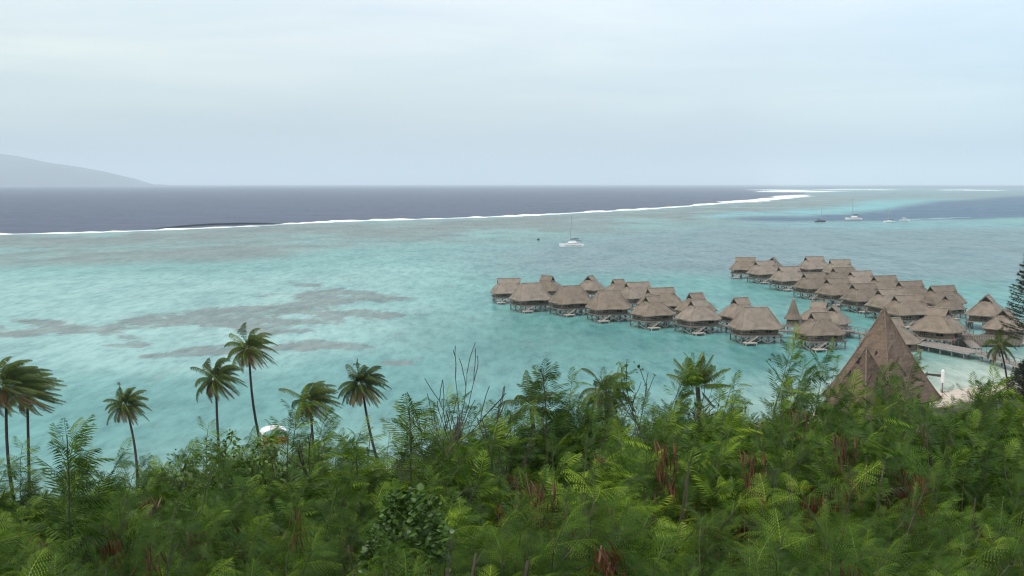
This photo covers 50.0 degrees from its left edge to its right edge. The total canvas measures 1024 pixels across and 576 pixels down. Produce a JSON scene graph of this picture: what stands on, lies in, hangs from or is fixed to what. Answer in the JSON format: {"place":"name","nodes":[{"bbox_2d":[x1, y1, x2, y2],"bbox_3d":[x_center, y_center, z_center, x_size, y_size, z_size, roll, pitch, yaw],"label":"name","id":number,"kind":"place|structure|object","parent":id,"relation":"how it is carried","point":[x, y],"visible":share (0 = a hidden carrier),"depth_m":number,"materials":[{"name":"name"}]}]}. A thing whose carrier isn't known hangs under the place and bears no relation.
{"place":"outdoors","nodes":[
{"label":"outdoors","id":0,"kind":"place"},
{"bbox_2d":[0,154,167,185],"bbox_3d":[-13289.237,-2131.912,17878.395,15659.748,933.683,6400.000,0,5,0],"label":"hills","id":1,"kind":"structure","parent":0,"point":[18,171],"depth_m":16431.83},
{"bbox_2d":[0,184,1023,509],"bbox_3d":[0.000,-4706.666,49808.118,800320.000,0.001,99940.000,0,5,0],"label":"sea","id":2,"kind":"structure","parent":0,"point":[406,304],"depth_m":418.73,"materials":[{"name":"liquid"}]},
{"bbox_2d":[508,282,551,313],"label":"overwater bungalow","id":3,"kind":"object","parent":2,"relation":"on","point":[530,295],"visible":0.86,"depth_m":326.14,"materials":[{"name":"beige plant"}]},
{"bbox_2d":[547,285,590,317],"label":"overwater bungalow","id":4,"kind":"object","parent":2,"relation":"on","point":[566,298],"visible":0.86,"depth_m":317.13,"materials":[{"name":"beige plant"}]},
{"bbox_2d":[585,290,631,322],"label":"overwater bungalow","id":5,"kind":"object","parent":2,"relation":"on","point":[607,303],"visible":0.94,"depth_m":302.67,"materials":[{"name":"beige plant"}]},
{"bbox_2d":[627,295,676,330],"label":"overwater bungalow","id":6,"kind":"object","parent":2,"relation":"on","point":[653,309],"visible":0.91,"depth_m":288.81,"materials":[{"name":"beige plant"}]},
{"bbox_2d":[672,299,722,335],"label":"overwater bungalow","id":7,"kind":"object","parent":2,"relation":"on","point":[695,314],"visible":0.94,"depth_m":278.79,"materials":[{"name":"beige plant"}]},
{"bbox_2d":[727,306,783,345],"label":"overwater bungalow","id":8,"kind":"object","parent":2,"relation":"on","point":[754,323],"visible":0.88,"depth_m":261.16,"materials":[{"name":"beige plant"}]},
{"bbox_2d":[790,311,847,352],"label":"overwater bungalow","id":9,"kind":"object","parent":2,"relation":"on","point":[822,328],"visible":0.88,"depth_m":251.45,"materials":[{"name":"beige plant"}]},
{"bbox_2d":[813,277,850,306],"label":"overwater bungalow","id":10,"kind":"object","parent":2,"relation":"on","point":[832,290],"visible":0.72,"depth_m":342.89,"materials":[{"name":"beige plant"}]},
{"bbox_2d":[838,282,877,313],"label":"overwater bungalow","id":11,"kind":"object","parent":2,"relation":"on","point":[857,295],"visible":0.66,"depth_m":325.07,"materials":[{"name":"beige plant"}]},
{"bbox_2d":[880,294,928,327],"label":"overwater bungalow","id":12,"kind":"object","parent":2,"relation":"on","point":[910,308],"visible":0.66,"depth_m":290.58,"materials":[{"name":"beige plant"}]},
{"bbox_2d":[909,306,966,347],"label":"overwater bungalow","id":13,"kind":"object","parent":2,"relation":"on","point":[938,324],"visible":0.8,"depth_m":254.71,"materials":[{"name":"beige plant"}]},
{"bbox_2d":[964,293,1004,329],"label":"overwater bungalow","id":14,"kind":"object","parent":2,"relation":"on","point":[985,309],"visible":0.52,"depth_m":285.56,"materials":[{"name":"beige plant"}]},
{"bbox_2d":[0,0,1023,183],"label":"sky","id":15,"kind":"structure","parent":0,"point":[149,91],"materials":[{"name":"white"}]},
{"bbox_2d":[306,382,1020,478],"bbox_3d":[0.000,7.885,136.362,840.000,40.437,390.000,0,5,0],"label":"ground","id":16,"kind":"structure","parent":0,"point":[956,393],"depth_m":183.87,"materials":[{"name":"beige sand"}]},
{"bbox_2d":[0,356,58,501],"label":"coconut palm","id":17,"kind":"object","parent":16,"relation":"on","point":[11,374],"visible":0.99,"depth_m":100.96,"materials":[{"name":"green plant"}]},
{"bbox_2d":[4,368,66,500],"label":"coconut palm","id":18,"kind":"object","parent":16,"relation":"on","point":[47,399],"visible":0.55,"depth_m":109.54,"materials":[{"name":"green plant"}]},
{"bbox_2d":[0,436,75,543],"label":"feathery tree","id":19,"kind":"object","parent":16,"relation":"on","point":[7,505],"visible":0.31,"depth_m":23.08,"materials":[{"name":"green plant"}]},
{"bbox_2d":[0,479,87,573],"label":"feathery tree","id":20,"kind":"object","parent":16,"relation":"on","point":[29,522],"visible":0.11,"depth_m":18.35,"materials":[{"name":"green plant"}]},
{"bbox_2d":[0,487,162,575],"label":"feathery tree","id":21,"kind":"object","parent":16,"relation":"on","point":[31,545],"visible":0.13,"depth_m":14.56,"materials":[{"name":"green plant"}]},
{"bbox_2d":[33,513,208,575],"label":"feathery tree","id":22,"kind":"object","parent":16,"relation":"on","point":[133,551],"visible":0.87,"depth_m":8.01,"materials":[{"name":"green plant"}]},
{"bbox_2d":[1,430,250,574],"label":"feathery tree","id":23,"kind":"object","parent":16,"relation":"on","point":[233,453],"visible":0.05,"depth_m":18.43,"materials":[{"name":"green plant"}]},
{"bbox_2d":[103,382,150,488],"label":"coconut palm","id":24,"kind":"object","parent":16,"relation":"on","point":[126,398],"visible":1,"depth_m":136.50,"materials":[{"name":"green plant"}]},
{"bbox_2d":[44,506,232,575],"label":"feathery tree","id":25,"kind":"object","parent":16,"relation":"on","point":[181,541],"visible":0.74,"depth_m":8.19,"materials":[{"name":"green plant"}]},
{"bbox_2d":[0,415,278,575],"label":"feathery tree","id":26,"kind":"object","parent":16,"relation":"on","point":[89,533],"visible":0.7,"depth_m":9.08,"materials":[{"name":"green plant"}]},
{"bbox_2d":[0,459,291,575],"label":"feathery tree","id":27,"kind":"object","parent":16,"relation":"on","point":[118,548],"visible":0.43,"depth_m":10.26,"materials":[{"name":"green plant"}]},
{"bbox_2d":[23,457,285,575],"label":"feathery tree","id":28,"kind":"object","parent":16,"relation":"on","point":[196,507],"visible":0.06,"depth_m":16.16,"materials":[{"name":"green plant"}]},
{"bbox_2d":[28,447,285,575],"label":"feathery tree","id":29,"kind":"object","parent":16,"relation":"on","point":[235,523],"visible":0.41,"depth_m":10.32,"materials":[{"name":"green plant"}]},
{"bbox_2d":[31,527,306,575],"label":"feathery tree","id":30,"kind":"object","parent":16,"relation":"on","point":[271,566],"visible":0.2,"depth_m":10.00,"materials":[{"name":"green plant"}]},
{"bbox_2d":[61,417,279,512],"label":"feathery tree","id":31,"kind":"object","parent":16,"relation":"on","point":[153,471],"visible":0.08,"depth_m":21.29,"materials":[{"name":"green plant"}]},
{"bbox_2d":[40,402,315,571],"bbox_3d":[-5.276,5.700,16.927,3.372,7.428,5.468,4,6,33],"label":"feathery tree","id":32,"kind":"object","parent":16,"relation":"on","point":[286,435],"visible":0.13,"depth_m":18.06,"materials":[{"name":"green plant"}]},
{"bbox_2d":[116,429,316,528],"bbox_3d":[-5.168,5.661,19.712,4.140,6.746,2.989,-2,6,-21],"label":"leaved shrub","id":33,"kind":"object","parent":16,"relation":"on","point":[260,460],"visible":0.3,"depth_m":19.21,"materials":[{"name":"green plant"}]},
{"bbox_2d":[190,357,246,458],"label":"coconut palm","id":34,"kind":"object","parent":16,"relation":"on","point":[216,387],"visible":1,"depth_m":126.05,"materials":[{"name":"green plant"}]},
{"bbox_2d":[78,486,375,575],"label":"feathery tree","id":35,"kind":"object","parent":16,"relation":"on","point":[246,568],"visible":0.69,"depth_m":9.34,"materials":[{"name":"green plant"}]},
{"bbox_2d":[149,386,319,525],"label":"feathery tree","id":36,"kind":"object","parent":16,"relation":"on","point":[294,413],"visible":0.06,"depth_m":22.72,"materials":[{"name":"green plant"}]},
{"bbox_2d":[224,322,277,444],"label":"coconut palm","id":37,"kind":"object","parent":16,"relation":"on","point":[251,344],"visible":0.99,"depth_m":128.69,"materials":[{"name":"green plant"}]},
{"bbox_2d":[151,439,378,574],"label":"feathery tree","id":38,"kind":"object","parent":16,"relation":"on","point":[311,515],"visible":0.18,"depth_m":15.54,"materials":[{"name":"green plant"}]},
{"bbox_2d":[158,414,384,575],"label":"feathery tree","id":39,"kind":"object","parent":16,"relation":"on","point":[367,450],"visible":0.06,"depth_m":16.14,"materials":[{"name":"green plant"}]},
{"bbox_2d":[75,454,468,575],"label":"feathery tree","id":40,"kind":"object","parent":16,"relation":"on","point":[440,491],"visible":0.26,"depth_m":10.95,"materials":[{"name":"green plant"}]},
{"bbox_2d":[202,407,364,494],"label":"feathery tree","id":41,"kind":"object","parent":16,"relation":"on","point":[328,449],"visible":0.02,"depth_m":25.84,"materials":[{"name":"green plant"}]},
{"bbox_2d":[278,381,343,439],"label":"coconut palm","id":42,"kind":"object","parent":16,"relation":"on","point":[320,391],"visible":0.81,"depth_m":123.18,"materials":[{"name":"green plant"}]},
{"bbox_2d":[207,462,442,575],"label":"feathery tree","id":43,"kind":"object","parent":16,"relation":"on","point":[345,514],"visible":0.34,"depth_m":11.01,"materials":[{"name":"green plant"}]},
{"bbox_2d":[233,511,469,575],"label":"feathery tree","id":44,"kind":"object","parent":16,"relation":"on","point":[302,573],"visible":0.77,"depth_m":9.28,"materials":[{"name":"green plant"}]},
{"bbox_2d":[154,466,559,575],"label":"feathery tree","id":45,"kind":"object","parent":16,"relation":"on","point":[251,532],"visible":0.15,"depth_m":13.14,"materials":[{"name":"green plant"}]},
{"bbox_2d":[338,359,391,458],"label":"coconut palm","id":46,"kind":"object","parent":16,"relation":"on","point":[355,390],"visible":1,"depth_m":130.96,"materials":[{"name":"green plant"}]},
{"bbox_2d":[276,393,498,570],"bbox_3d":[-1.948,5.349,16.282,4.031,7.748,4.390,0,5,0],"label":"feathery tree","id":47,"kind":"object","parent":16,"relation":"on","point":[402,426],"visible":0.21,"depth_m":15.91,"materials":[{"name":"green plant"}]},
{"bbox_2d":[288,431,524,572],"bbox_3d":[-1.694,5.431,15.829,4.319,6.934,3.727,3,6,28],"label":"feathery tree","id":48,"kind":"object","parent":16,"relation":"on","point":[448,484],"visible":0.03,"depth_m":15.52,"materials":[{"name":"green plant"}]},
{"bbox_2d":[340,483,476,575],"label":"creeper bush","id":49,"kind":"object","parent":16,"relation":"on","point":[407,503],"visible":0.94,"depth_m":9.44,"materials":[{"name":"green plant"}]},
{"bbox_2d":[295,494,555,575],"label":"feathery tree","id":50,"kind":"object","parent":16,"relation":"on","point":[345,553],"visible":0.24,"depth_m":10.22,"materials":[{"name":"green plant"}]},
{"bbox_2d":[338,417,518,575],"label":"feathery tree","id":51,"kind":"object","parent":16,"relation":"on","point":[500,441],"visible":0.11,"depth_m":15.41,"materials":[{"name":"green plant"}]},
{"bbox_2d":[369,530,534,575],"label":"feathery tree","id":52,"kind":"object","parent":16,"relation":"on","point":[391,554],"visible":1,"depth_m":8.21,"materials":[{"name":"green plant"}]},
{"bbox_2d":[406,342,505,506],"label":"bare tree","id":53,"kind":"object","parent":16,"relation":"on","point":[456,425],"visible":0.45,"depth_m":18.72,"materials":[{"name":"plant"}]},
{"bbox_2d":[374,391,542,494],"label":"feathery tree","id":54,"kind":"object","parent":16,"relation":"on","point":[478,433],"visible":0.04,"depth_m":23.19,"materials":[{"name":"green plant"}]},
{"bbox_2d":[349,481,597,575],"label":"feathery tree","id":55,"kind":"object","parent":16,"relation":"on","point":[513,537],"visible":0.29,"depth_m":12.15,"materials":[{"name":"green plant"}]},
{"bbox_2d":[446,442,557,575],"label":"feathery tree","id":56,"kind":"object","parent":16,"relation":"on","point":[484,494],"visible":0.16,"depth_m":14.20,"materials":[{"name":"green plant"}]},
{"bbox_2d":[323,485,686,575],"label":"feathery tree","id":57,"kind":"object","parent":16,"relation":"on","point":[484,558],"visible":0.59,"depth_m":10.11,"materials":[{"name":"green plant"}]},
{"bbox_2d":[397,396,613,524],"bbox_3d":[0.173,5.956,20.206,4.091,8.151,5.282,5,7,40],"label":"feathery tree","id":58,"kind":"object","parent":16,"relation":"on","point":[511,425],"visible":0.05,"depth_m":19.89,"materials":[{"name":"green plant"}]},
{"bbox_2d":[413,358,619,515],"bbox_3d":[0.179,5.621,20.221,4.031,8.771,4.390,-2,6,-17],"label":"feathery tree","id":59,"kind":"object","parent":16,"relation":"on","point":[585,416],"visible":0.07,"depth_m":19.91,"materials":[{"name":"green plant"}]},
{"bbox_2d":[467,366,617,469],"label":"feathery tree","id":60,"kind":"object","parent":16,"relation":"on","point":[573,405],"visible":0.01,"depth_m":23.78,"materials":[{"name":"green plant"}]},
{"bbox_2d":[422,419,704,574],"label":"feathery tree","id":61,"kind":"object","parent":16,"relation":"on","point":[493,488],"visible":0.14,"depth_m":14.14,"materials":[{"name":"green plant"}]},
{"bbox_2d":[432,400,696,575],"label":"feathery tree","id":62,"kind":"object","parent":16,"relation":"on","point":[677,426],"visible":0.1,"depth_m":15.21,"materials":[{"name":"green plant"}]},
{"bbox_2d":[502,362,646,532],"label":"feathery tree","id":63,"kind":"object","parent":16,"relation":"on","point":[614,417],"visible":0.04,"depth_m":19.63,"materials":[{"name":"green plant"}]},
{"bbox_2d":[501,397,667,575],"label":"feathery tree","id":64,"kind":"object","parent":16,"relation":"on","point":[541,496],"visible":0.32,"depth_m":12.29,"materials":[{"name":"green plant"}]},
{"bbox_2d":[553,381,745,471],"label":"feathery tree","id":65,"kind":"object","parent":16,"relation":"on","point":[649,410],"visible":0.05,"depth_m":23.00,"materials":[{"name":"green plant"}]},
{"bbox_2d":[574,353,733,456],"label":"feathery tree","id":66,"kind":"object","parent":16,"relation":"on","point":[684,379],"visible":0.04,"depth_m":22.17,"materials":[{"name":"green plant"}]},
{"bbox_2d":[506,410,804,575],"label":"feathery tree","id":67,"kind":"object","parent":16,"relation":"on","point":[737,466],"visible":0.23,"depth_m":14.08,"materials":[{"name":"green plant"}]},
{"bbox_2d":[585,361,727,459],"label":"feathery tree","id":68,"kind":"object","parent":16,"relation":"on","point":[632,402],"visible":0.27,"depth_m":20.76,"materials":[{"name":"green plant"}]},
{"bbox_2d":[579,383,774,490],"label":"feathery tree","id":69,"kind":"object","parent":16,"relation":"on","point":[715,426],"visible":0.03,"depth_m":19.20,"materials":[{"name":"green plant"}]},
{"bbox_2d":[666,352,730,427],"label":"coconut palm","id":70,"kind":"object","parent":16,"relation":"on","point":[704,372],"visible":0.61,"depth_m":60.60,"materials":[{"name":"green plant"}]},
{"bbox_2d":[634,372,766,575],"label":"feathery tree","id":71,"kind":"object","parent":16,"relation":"on","point":[660,477],"visible":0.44,"depth_m":14.27,"materials":[{"name":"green plant"}]},
{"bbox_2d":[575,401,828,574],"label":"feathery tree","id":72,"kind":"object","parent":16,"relation":"on","point":[715,438],"visible":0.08,"depth_m":16.71,"materials":[{"name":"green plant"}]},
{"bbox_2d":[485,449,975,575],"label":"feathery tree","id":73,"kind":"object","parent":16,"relation":"on","point":[601,554],"visible":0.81,"depth_m":10.13,"materials":[{"name":"green plant"}]},
{"bbox_2d":[662,375,822,479],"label":"feathery tree","id":74,"kind":"object","parent":16,"relation":"on","point":[761,423],"depth_m":21.05,"materials":[{"name":"green plant"}]},
{"bbox_2d":[668,498,818,575],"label":"feathery tree","id":75,"kind":"object","parent":16,"relation":"on","point":[699,565],"visible":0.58,"depth_m":11.01,"materials":[{"name":"green plant"}]},
{"bbox_2d":[681,338,859,492],"bbox_3d":[5.021,5.674,19.999,3.372,9.056,5.468,0,5,-5],"label":"feathery tree","id":76,"kind":"object","parent":16,"relation":"on","point":[779,377],"visible":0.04,"depth_m":21.77,"materials":[{"name":"green plant"}]},
{"bbox_2d":[743,411,825,498],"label":"feathery tree","id":77,"kind":"object","parent":16,"relation":"on","point":[789,445],"visible":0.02,"depth_m":18.05,"materials":[{"name":"green plant"}]},
{"bbox_2d":[558,453,1019,575],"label":"feathery tree","id":78,"kind":"object","parent":16,"relation":"on","point":[614,502],"visible":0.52,"depth_m":10.99,"materials":[{"name":"green plant"}]},
{"bbox_2d":[715,378,867,574],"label":"feathery tree","id":79,"kind":"object","parent":16,"relation":"on","point":[814,508],"visible":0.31,"depth_m":13.82,"materials":[{"name":"green plant"}]},
{"bbox_2d":[724,414,897,575],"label":"feathery tree","id":80,"kind":"object","parent":16,"relation":"on","point":[798,478],"visible":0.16,"depth_m":13.83,"materials":[{"name":"green plant"}]},
{"bbox_2d":[774,355,870,481],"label":"feathery tree","id":81,"kind":"object","parent":16,"relation":"on","point":[806,420],"visible":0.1,"depth_m":19.98,"materials":[{"name":"green plant"}]},
{"bbox_2d":[691,397,964,575],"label":"feathery tree","id":82,"kind":"object","parent":16,"relation":"on","point":[864,453],"visible":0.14,"depth_m":14.62,"materials":[{"name":"green plant"}]},
{"bbox_2d":[738,362,925,476],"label":"feathery tree","id":83,"kind":"object","parent":16,"relation":"on","point":[881,403],"visible":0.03,"depth_m":22.15,"materials":[{"name":"green plant"}]},
{"bbox_2d":[723,379,953,487],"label":"feathery tree","id":84,"kind":"object","parent":16,"relation":"on","point":[803,416],"visible":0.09,"depth_m":20.01,"materials":[{"name":"green plant"}]},
{"bbox_2d":[716,369,961,569],"bbox_3d":[4.618,5.458,15.588,3.372,7.984,5.468,0,5,3],"label":"feathery tree","id":85,"kind":"object","parent":16,"relation":"on","point":[856,405],"visible":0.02,"depth_m":17.36,"materials":[{"name":"green plant"}]},
{"bbox_2d":[730,513,973,575],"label":"feathery tree","id":86,"kind":"object","parent":16,"relation":"on","point":[750,565],"visible":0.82,"depth_m":9.80,"materials":[{"name":"green plant"}]},
{"bbox_2d":[757,505,978,575],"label":"feathery tree","id":87,"kind":"object","parent":16,"relation":"on","point":[820,563],"visible":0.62,"depth_m":9.66,"materials":[{"name":"green plant"}]},
{"bbox_2d":[823,345,913,429],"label":"pyramid pavilion","id":88,"kind":"structure","parent":16,"relation":"on","point":[866,364],"depth_m":160.70,"materials":[{"name":"brown wood"}]},
{"bbox_2d":[759,509,984,575],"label":"feathery tree","id":89,"kind":"object","parent":16,"relation":"on","point":[908,573],"visible":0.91,"depth_m":8.45,"materials":[{"name":"green plant"}]},
{"bbox_2d":[738,473,1023,575],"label":"feathery tree","id":90,"kind":"object","parent":16,"relation":"on","point":[942,551],"visible":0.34,"depth_m":11.63,"materials":[{"name":"green plant"}]},
{"bbox_2d":[808,362,955,573],"bbox_3d":[4.768,5.077,14.306,2.359,7.957,2.686,-1,5,-6],"label":"feathery tree","id":91,"kind":"object","parent":16,"relation":"on","point":[902,497],"visible":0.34,"depth_m":14.33,"materials":[{"name":"green plant"}]},
{"bbox_2d":[822,306,942,413],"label":"pyramid pavilion","id":92,"kind":"structure","parent":16,"relation":"on","point":[883,340],"depth_m":171.96,"materials":[{"name":"brown wood"}]},
{"bbox_2d":[742,445,1023,575],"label":"feathery tree","id":93,"kind":"object","parent":16,"relation":"on","point":[1017,501],"visible":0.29,"depth_m":12.91,"materials":[{"name":"green plant"}]},
{"bbox_2d":[820,370,970,486],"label":"feathery tree","id":94,"kind":"object","parent":16,"relation":"on","point":[866,406],"visible":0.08,"depth_m":19.24,"materials":[{"name":"green plant"}]},
{"bbox_2d":[799,376,1023,561],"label":"feathery tree","id":95,"kind":"object","parent":16,"relation":"on","point":[905,435],"visible":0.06,"depth_m":19.04,"materials":[{"name":"green plant"}]},
{"bbox_2d":[820,397,1023,565],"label":"feathery tree","id":96,"kind":"object","parent":16,"relation":"on","point":[961,494],"visible":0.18,"depth_m":16.61,"materials":[{"name":"green plant"}]},
{"bbox_2d":[844,532,1016,575],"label":"feathery tree","id":97,"kind":"object","parent":16,"relation":"on","point":[944,566],"visible":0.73,"depth_m":9.02,"materials":[{"name":"green plant"}]},
{"bbox_2d":[851,499,1023,575],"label":"feathery tree","id":98,"kind":"object","parent":16,"relation":"on","point":[937,528],"visible":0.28,"depth_m":12.04,"materials":[{"name":"green plant"}]},
{"bbox_2d":[890,495,1023,575],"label":"feathery tree","id":99,"kind":"object","parent":16,"relation":"on","point":[933,529],"visible":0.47,"depth_m":11.66,"materials":[{"name":"green plant"}]},
{"bbox_2d":[890,404,1023,567],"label":"feathery tree","id":100,"kind":"object","parent":16,"relation":"on","point":[971,526],"visible":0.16,"depth_m":14.64,"materials":[{"name":"green plant"}]},
{"bbox_2d":[933,363,1017,522],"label":"feathery tree","id":101,"kind":"object","parent":16,"relation":"on","point":[992,396],"visible":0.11,"depth_m":20.54,"materials":[{"name":"green plant"}]},
{"bbox_2d":[929,378,1023,490],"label":"feathery tree","id":102,"kind":"object","parent":16,"relation":"on","point":[1018,396],"visible":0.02,"depth_m":22.18,"materials":[{"name":"green plant"}]},
{"bbox_2d":[932,381,1023,496],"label":"feathery tree","id":103,"kind":"object","parent":16,"relation":"on","point":[1018,416],"visible":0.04,"depth_m":22.31,"materials":[{"name":"green plant"}]},
{"bbox_2d":[948,406,1023,495],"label":"feathery tree","id":104,"kind":"object","parent":16,"relation":"on","point":[1001,435],"visible":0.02,"depth_m":19.40,"materials":[{"name":"green plant"}]},
{"bbox_2d":[997,255,1023,409],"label":"ironwood tree","id":105,"kind":"object","parent":16,"relation":"on","point":[1016,311],"visible":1,"depth_m":166.27,"materials":[{"name":"green plant"}]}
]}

